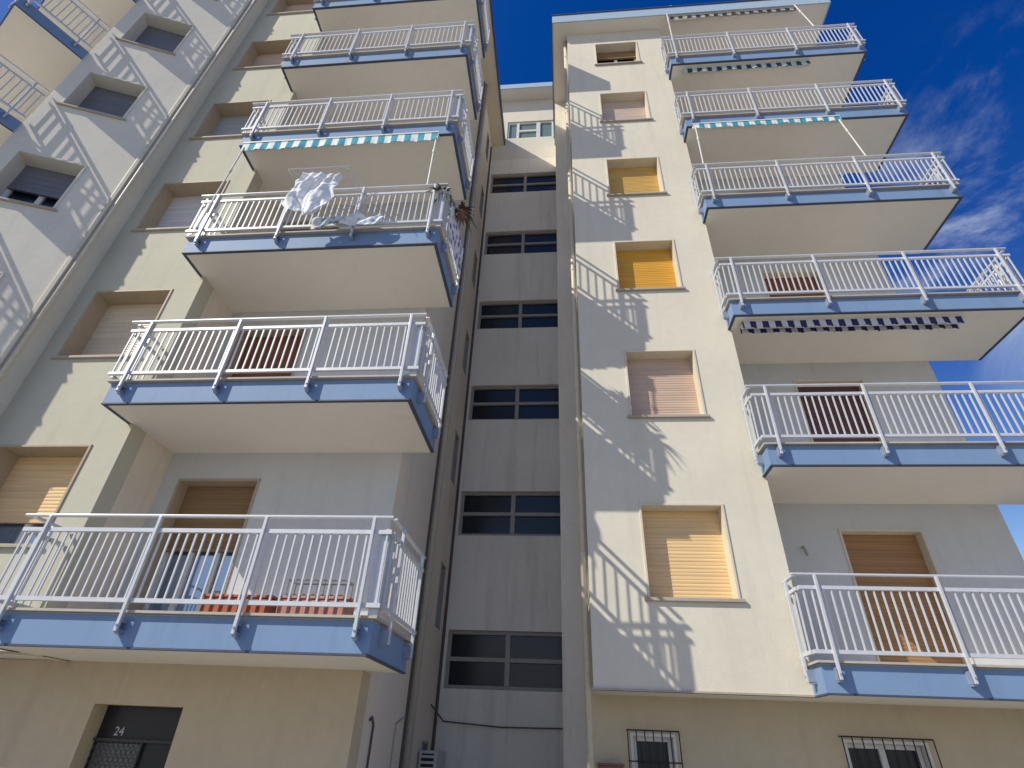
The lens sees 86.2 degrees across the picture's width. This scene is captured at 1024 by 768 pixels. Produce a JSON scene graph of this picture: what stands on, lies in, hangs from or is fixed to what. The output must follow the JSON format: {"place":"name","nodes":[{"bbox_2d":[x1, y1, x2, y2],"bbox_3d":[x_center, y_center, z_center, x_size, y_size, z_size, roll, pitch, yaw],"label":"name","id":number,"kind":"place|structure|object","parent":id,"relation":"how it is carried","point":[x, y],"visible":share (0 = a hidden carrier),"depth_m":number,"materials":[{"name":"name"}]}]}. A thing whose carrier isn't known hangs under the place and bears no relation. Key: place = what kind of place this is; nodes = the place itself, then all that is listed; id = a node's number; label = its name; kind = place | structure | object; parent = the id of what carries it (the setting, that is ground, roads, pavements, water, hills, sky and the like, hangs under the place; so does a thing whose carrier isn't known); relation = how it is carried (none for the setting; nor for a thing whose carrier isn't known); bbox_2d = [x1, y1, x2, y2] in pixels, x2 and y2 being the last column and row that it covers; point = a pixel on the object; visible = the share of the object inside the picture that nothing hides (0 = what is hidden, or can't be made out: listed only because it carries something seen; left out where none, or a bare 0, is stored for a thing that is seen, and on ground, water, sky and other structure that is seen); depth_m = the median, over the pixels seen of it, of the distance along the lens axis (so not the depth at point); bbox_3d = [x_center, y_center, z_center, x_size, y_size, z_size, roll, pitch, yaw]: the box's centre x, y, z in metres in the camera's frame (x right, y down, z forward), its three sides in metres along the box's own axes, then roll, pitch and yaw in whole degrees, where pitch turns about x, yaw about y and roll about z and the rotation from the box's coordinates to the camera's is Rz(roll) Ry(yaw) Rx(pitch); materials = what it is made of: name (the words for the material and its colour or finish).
{"place":"outdoors","nodes":[
{"label":"outdoors","id":0,"kind":"place"},
{"bbox_2d":[0,0,268,416],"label":"apartment building","id":1,"kind":"structure","parent":0,"point":[101,101],"depth_m":11.37,"materials":[{"name":"paint"}]},
{"bbox_2d":[0,149,87,211],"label":"window","id":2,"kind":"structure","parent":1,"relation":"in","point":[31,179],"depth_m":10.52,"materials":[{"name":"paint"}]},
{"bbox_2d":[56,71,148,120],"bbox_3d":[-8.841,-6.174,11.964,1.290,1.357,0.390,10,-35,-12],"label":"window","id":3,"kind":"structure","parent":1,"relation":"in","point":[96,93],"depth_m":12.15,"materials":[{"name":"paint"}]},
{"bbox_2d":[115,11,194,55],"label":"window","id":4,"kind":"structure","parent":1,"relation":"in","point":[151,31],"depth_m":13.78,"materials":[{"name":"paint"}]},
{"bbox_2d":[0,0,1023,737],"label":"sky","id":5,"kind":"structure","parent":0,"point":[957,65],"materials":[{"name":"blue"}]},
{"bbox_2d":[551,0,1023,767],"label":"apartment building","id":6,"kind":"structure","parent":0,"point":[789,550],"depth_m":9.32,"materials":[{"name":"paint"}]},
{"bbox_2d":[597,763,624,767],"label":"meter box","id":7,"kind":"object","parent":6,"relation":"attached to","point":[607,765],"visible":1,"depth_m":7.14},
{"bbox_2d":[594,41,641,65],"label":"window","id":8,"kind":"structure","parent":6,"relation":"in","point":[617,53],"depth_m":16.72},
{"bbox_2d":[599,90,652,122],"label":"window","id":9,"kind":"structure","parent":6,"relation":"in","point":[629,106],"depth_m":15.10,"materials":[{"name":"plastic"}]},
{"bbox_2d":[605,156,667,196],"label":"window","id":10,"kind":"structure","parent":6,"relation":"in","point":[636,176],"depth_m":13.38,"materials":[{"name":"plastic"}]},
{"bbox_2d":[613,239,685,291],"bbox_3d":[2.820,-2.401,11.521,1.380,1.472,0.395,-1,-34,5],"label":"window","id":11,"kind":"structure","parent":6,"relation":"in","point":[641,265],"depth_m":11.67,"materials":[{"name":"plastic"}]},
{"bbox_2d":[626,729,682,767],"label":"window","id":12,"kind":"structure","parent":6,"relation":"in","point":[648,750],"depth_m":7.40,"materials":[{"name":"plastic"}]},
{"bbox_2d":[624,349,709,418],"bbox_3d":[2.711,0.061,9.873,1.380,1.462,0.395,-1,-34,5],"label":"window","id":13,"kind":"structure","parent":6,"relation":"in","point":[660,383],"depth_m":9.98,"materials":[{"name":"plastic"}]},
{"bbox_2d":[638,503,745,602],"bbox_3d":[2.602,2.544,8.212,1.380,1.454,0.395,-1,-34,5],"label":"window","id":14,"kind":"structure","parent":6,"relation":"in","point":[688,555],"depth_m":8.27,"materials":[{"name":"plastic"}]},
{"bbox_2d":[666,4,813,34],"bbox_3d":[6.582,-10.600,16.070,3.942,1.557,0.298,-1,-34,5],"label":"awning","id":15,"kind":"object","parent":6,"relation":"attached to","point":[731,14],"visible":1,"depth_m":16.47,"materials":[{"name":"fabric"}]},
{"bbox_2d":[683,60,809,74],"bbox_3d":[6.361,-8.581,14.875,3.300,0.235,0.162,-1,-34,5],"label":"awning","id":16,"kind":"object","parent":6,"relation":"attached to","point":[746,67],"visible":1,"depth_m":14.86,"materials":[{"name":"fabric"}]},
{"bbox_2d":[736,189,790,192],"bbox_3d":[6.432,-4.088,13.598,1.334,2.227,0.218,-1,-34,5],"label":"balcony door","id":17,"kind":"structure","parent":6,"relation":"in","point":[780,189],"depth_m":14.17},
{"bbox_2d":[692,115,865,162],"bbox_3d":[6.097,-5.637,12.696,3.522,1.627,0.168,-1,-34,5],"label":"awning","id":18,"kind":"object","parent":6,"relation":"on","point":[791,121],"visible":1,"depth_m":13.05,"materials":[{"name":"fabric"}]},
{"bbox_2d":[761,270,830,296],"bbox_3d":[6.322,-1.592,11.927,1.334,2.227,0.218,-1,-34,5],"label":"balcony door","id":19,"kind":"structure","parent":6,"relation":"in","point":[775,273],"depth_m":12.46,"materials":[{"name":"wood"}]},
{"bbox_2d":[788,173,843,189],"bbox_3d":[6.939,-4.231,12.324,1.092,0.943,0.522,-1,-34,5],"label":"drying rack","id":20,"kind":"object","parent":6,"relation":"on","point":[818,177],"visible":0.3,"depth_m":12.39,"materials":[{"name":"paint"}]},
{"bbox_2d":[793,379,887,441],"bbox_3d":[6.213,0.891,10.265,1.334,2.227,0.218,-1,-34,5],"label":"balcony door","id":21,"kind":"structure","parent":6,"relation":"in","point":[816,381],"depth_m":10.58,"materials":[{"name":"brown wood"}]},
{"bbox_2d":[739,314,964,333],"bbox_3d":[6.109,-1.072,9.893,3.790,0.205,0.207,-1,-34,5],"label":"awning","id":22,"kind":"object","parent":6,"relation":"attached to","point":[872,323],"visible":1,"depth_m":9.87,"materials":[{"name":"fabric"}]},
{"bbox_2d":[838,735,942,767],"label":"window","id":23,"kind":"structure","parent":6,"relation":"in","point":[862,753],"depth_m":7.19,"materials":[{"name":"plastic"}]},
{"bbox_2d":[838,529,974,663],"bbox_3d":[6.102,3.403,8.584,1.334,2.227,0.218,-1,-34,5],"label":"balcony door","id":24,"kind":"structure","parent":6,"relation":"in","point":[869,551],"depth_m":8.76,"materials":[{"name":"wood"}]},
{"bbox_2d":[969,263,1005,291],"bbox_3d":[8.708,-1.772,10.310,0.688,0.875,0.522,-1,-34,5],"label":"drying rack","id":25,"kind":"object","parent":6,"relation":"on","point":[986,271],"visible":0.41,"depth_m":10.28,"materials":[{"name":"paint"}]},
{"label":"ground","id":26,"kind":"structure","parent":0,"visible":0},
{"bbox_2d":[0,0,504,767],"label":"apartment building","id":27,"kind":"structure","parent":26,"relation":"on","point":[250,386],"depth_m":8.24,"materials":[{"name":"beige paint"}]},
{"bbox_2d":[0,444,92,547],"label":"window","id":28,"kind":"structure","parent":27,"relation":"in","point":[35,479],"depth_m":7.86,"materials":[{"name":"beige plastic"}]},
{"bbox_2d":[50,289,173,359],"bbox_3d":[-6.602,-0.918,9.298,1.530,1.487,0.465,-1,-34,5],"label":"window","id":29,"kind":"structure","parent":27,"relation":"in","point":[103,330],"depth_m":9.49,"materials":[{"name":"beige plastic"}]},
{"bbox_2d":[84,705,182,767],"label":"entrance door","id":30,"kind":"structure","parent":27,"relation":"attached to","point":[134,737],"depth_m":6.58,"materials":[{"name":"grey glass"}]},
{"bbox_2d":[85,741,140,767],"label":"door leaf","id":31,"kind":"structure","parent":30,"relation":"in","point":[95,743],"depth_m":6.55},
{"bbox_2d":[136,743,171,767],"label":"door leaf","id":32,"kind":"structure","parent":30,"relation":"in","point":[153,755],"depth_m":6.47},
{"bbox_2d":[130,180,229,231],"bbox_3d":[-6.492,-3.434,10.982,1.530,1.487,0.465,-1,-34,5],"label":"window","id":33,"kind":"structure","parent":27,"relation":"in","point":[175,207],"depth_m":11.21,"materials":[{"name":"beige plastic"}]},
{"bbox_2d":[127,479,260,610],"bbox_3d":[-4.537,2.471,7.942,1.324,2.222,0.333,-1,-34,5],"label":"balcony door","id":34,"kind":"structure","parent":27,"relation":"in","point":[189,496],"depth_m":8.12,"materials":[{"name":"brown wood"}]},
{"bbox_2d":[188,99,271,139],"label":"window","id":35,"kind":"structure","parent":27,"relation":"in","point":[226,119],"depth_m":12.94,"materials":[{"name":"beige plastic"}]},
{"bbox_2d":[199,594,277,612],"bbox_3d":[-2.974,2.434,5.987,0.804,0.206,0.244,-1,-34,5],"label":"planter box","id":36,"kind":"object","parent":27,"relation":"on","point":[234,608],"visible":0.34,"depth_m":5.89,"materials":[{"name":"plastic"}]},
{"bbox_2d":[220,329,307,377],"bbox_3d":[-4.430,-0.054,9.587,1.324,2.222,0.258,-1,-34,5],"label":"balcony door","id":37,"kind":"structure","parent":27,"relation":"in","point":[301,331],"depth_m":10.04,"materials":[{"name":"brown wood"}]},
{"bbox_2d":[232,38,303,70],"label":"window","id":38,"kind":"structure","parent":27,"relation":"in","point":[260,54],"depth_m":14.64,"materials":[{"name":"beige plastic"}]},
{"bbox_2d":[266,0,314,15],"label":"window","id":39,"kind":"structure","parent":27,"relation":"in","point":[282,7],"depth_m":16.34,"materials":[{"name":"beige plastic"}]},
{"bbox_2d":[279,221,339,231],"bbox_3d":[-4.321,-2.520,11.238,1.324,2.222,0.258,-1,-34,5],"label":"balcony door","id":40,"kind":"structure","parent":27,"relation":"in","point":[295,222],"depth_m":11.84,"materials":[{"name":"brown"}]},
{"bbox_2d":[276,595,356,614],"bbox_3d":[-2.118,2.420,5.911,0.804,0.206,0.244,-1,-34,5],"label":"planter box","id":41,"kind":"object","parent":27,"relation":"on","point":[315,610],"visible":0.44,"depth_m":5.82,"materials":[{"name":"plastic"}]},
{"bbox_2d":[285,579,353,596],"bbox_3d":[-2.111,2.263,6.017,0.676,0.169,0.196,-1,-34,5],"label":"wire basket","id":42,"kind":"object","parent":41,"relation":"on","point":[332,584],"visible":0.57,"depth_m":5.98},
{"bbox_2d":[195,131,439,228],"bbox_3d":[-3.402,-3.709,9.953,3.945,2.576,0.195,-1,-34,5],"label":"awning","id":43,"kind":"object","parent":27,"relation":"attached to","point":[410,137],"visible":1,"depth_m":10.55,"materials":[{"name":"fabric"}]},
{"bbox_2d":[288,166,365,190],"bbox_3d":[-3.179,-3.430,9.339,1.140,0.507,0.559,-1,-34,5],"label":"drying rack","id":44,"kind":"object","parent":27,"relation":"attached to","point":[349,168],"visible":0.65,"depth_m":9.24,"materials":[{"name":"paint"}]},
{"bbox_2d":[282,172,343,215],"bbox_3d":[-3.282,-3.073,8.889,0.828,1.261,0.208,3,-34,-1],"label":"bed sheet","id":45,"kind":"object","parent":44,"relation":"hanging from","point":[311,193],"visible":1,"depth_m":8.95,"materials":[{"name":"fabric"}]},
{"bbox_2d":[311,212,383,229],"bbox_3d":[-2.706,-2.679,8.993,1.201,0.360,0.095,0,-34,4],"label":"towel","id":46,"kind":"object","parent":27,"relation":"hanging from","point":[353,219],"visible":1,"depth_m":9.01,"materials":[{"name":"white fabric"}]},
{"bbox_2d":[338,190,380,212],"bbox_3d":[-2.535,-3.043,9.113,0.683,0.456,0.022,-4,-34,9],"label":"broom handle","id":47,"kind":"object","parent":27,"relation":"on","point":[360,201],"visible":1,"depth_m":9.11,"materials":[{"name":"paint"}]},
{"bbox_2d":[421,741,427,749],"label":"window","id":48,"kind":"structure","parent":27,"relation":"in","point":[424,743],"depth_m":9.61,"materials":[{"name":"glass"}]},
{"bbox_2d":[435,562,445,629],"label":"window","id":49,"kind":"structure","parent":27,"relation":"in","point":[443,569],"depth_m":10.94,"materials":[{"name":"grey glass"}]},
{"bbox_2d":[426,183,458,212],"bbox_3d":[-1.218,-3.245,9.433,0.486,0.315,0.624,-5,-34,10],"label":"potted plant","id":50,"kind":"object","parent":27,"relation":"attached to","point":[438,189],"visible":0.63,"depth_m":9.42,"materials":[{"name":"green plant"}]},
{"bbox_2d":[450,430,458,484],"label":"window","id":51,"kind":"structure","parent":27,"relation":"in","point":[456,442],"depth_m":12.65,"materials":[{"name":"grey glass"}]},
{"bbox_2d":[448,200,463,278],"bbox_3d":[-1.008,-2.587,9.857,0.026,0.850,1.151,-1,-34,5],"label":"floral cloth","id":52,"kind":"object","parent":27,"relation":"attached to","point":[455,240],"visible":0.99,"depth_m":9.82,"materials":[{"name":"fabric"}]},
{"bbox_2d":[448,201,476,234],"bbox_3d":[-0.866,-3.011,9.872,0.626,0.369,0.632,-20,-40,29],"label":"potted plant","id":53,"kind":"object","parent":27,"relation":"hanging from","point":[463,209],"visible":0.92,"depth_m":9.83,"materials":[{"name":"green plant"}]},
{"bbox_2d":[462,329,468,375],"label":"window","id":54,"kind":"structure","parent":27,"relation":"in","point":[466,346],"depth_m":14.34,"materials":[{"name":"grey glass"}]},
{"bbox_2d":[472,249,476,288],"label":"window","id":55,"kind":"structure","parent":27,"relation":"in","point":[475,256],"depth_m":16.04,"materials":[{"name":"grey glass"}]},
{"bbox_2d":[479,185,483,219],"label":"window","id":56,"kind":"structure","parent":27,"relation":"in","point":[482,193],"depth_m":17.75,"materials":[{"name":"grey glass"}]},
{"bbox_2d":[485,132,488,160],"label":"window","id":57,"kind":"structure","parent":27,"relation":"in","point":[487,142],"depth_m":19.43,"materials":[{"name":"grey glass"}]},
{"bbox_2d":[417,750,445,767],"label":"air conditioner","id":58,"kind":"object","parent":26,"relation":"on","point":[430,759],"visible":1,"depth_m":9.01,"materials":[{"name":"paint"}]},
{"bbox_2d":[431,82,563,767],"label":"stair tower","id":59,"kind":"structure","parent":26,"relation":"on","point":[500,705],"depth_m":12.87,"materials":[{"name":"paint"}]},
{"bbox_2d":[444,630,562,691],"bbox_3d":[-0.072,5.534,10.936,2.490,1.060,0.090,-1,-34,5],"label":"window","id":60,"kind":"structure","parent":59,"relation":"in","point":[484,660],"depth_m":10.94,"materials":[{"name":"black glass"}]},
{"bbox_2d":[458,492,560,535],"bbox_3d":[0.039,3.018,12.620,2.490,1.060,0.090,-1,-34,5],"label":"window","id":61,"kind":"structure","parent":59,"relation":"in","point":[494,514],"depth_m":12.63,"materials":[{"name":"black glass"}]},
{"bbox_2d":[469,386,558,419],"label":"window","id":62,"kind":"structure","parent":59,"relation":"in","point":[524,402],"depth_m":14.31,"materials":[{"name":"black glass"}]},
{"bbox_2d":[477,301,557,328],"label":"window","id":63,"kind":"structure","parent":59,"relation":"in","point":[543,313],"depth_m":15.99,"materials":[{"name":"black glass"}]},
{"bbox_2d":[484,231,556,254],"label":"window","id":64,"kind":"structure","parent":59,"relation":"in","point":[527,242],"depth_m":17.69,"materials":[{"name":"black glass"}]},
{"bbox_2d":[490,173,555,192],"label":"window","id":65,"kind":"structure","parent":59,"relation":"in","point":[536,182],"depth_m":19.41,"materials":[{"name":"black glass"}]},
{"bbox_2d":[507,121,553,138],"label":"window","id":66,"kind":"structure","parent":59,"relation":"in","point":[540,128],"depth_m":21.17,"materials":[{"name":"white glass"}]}
]}

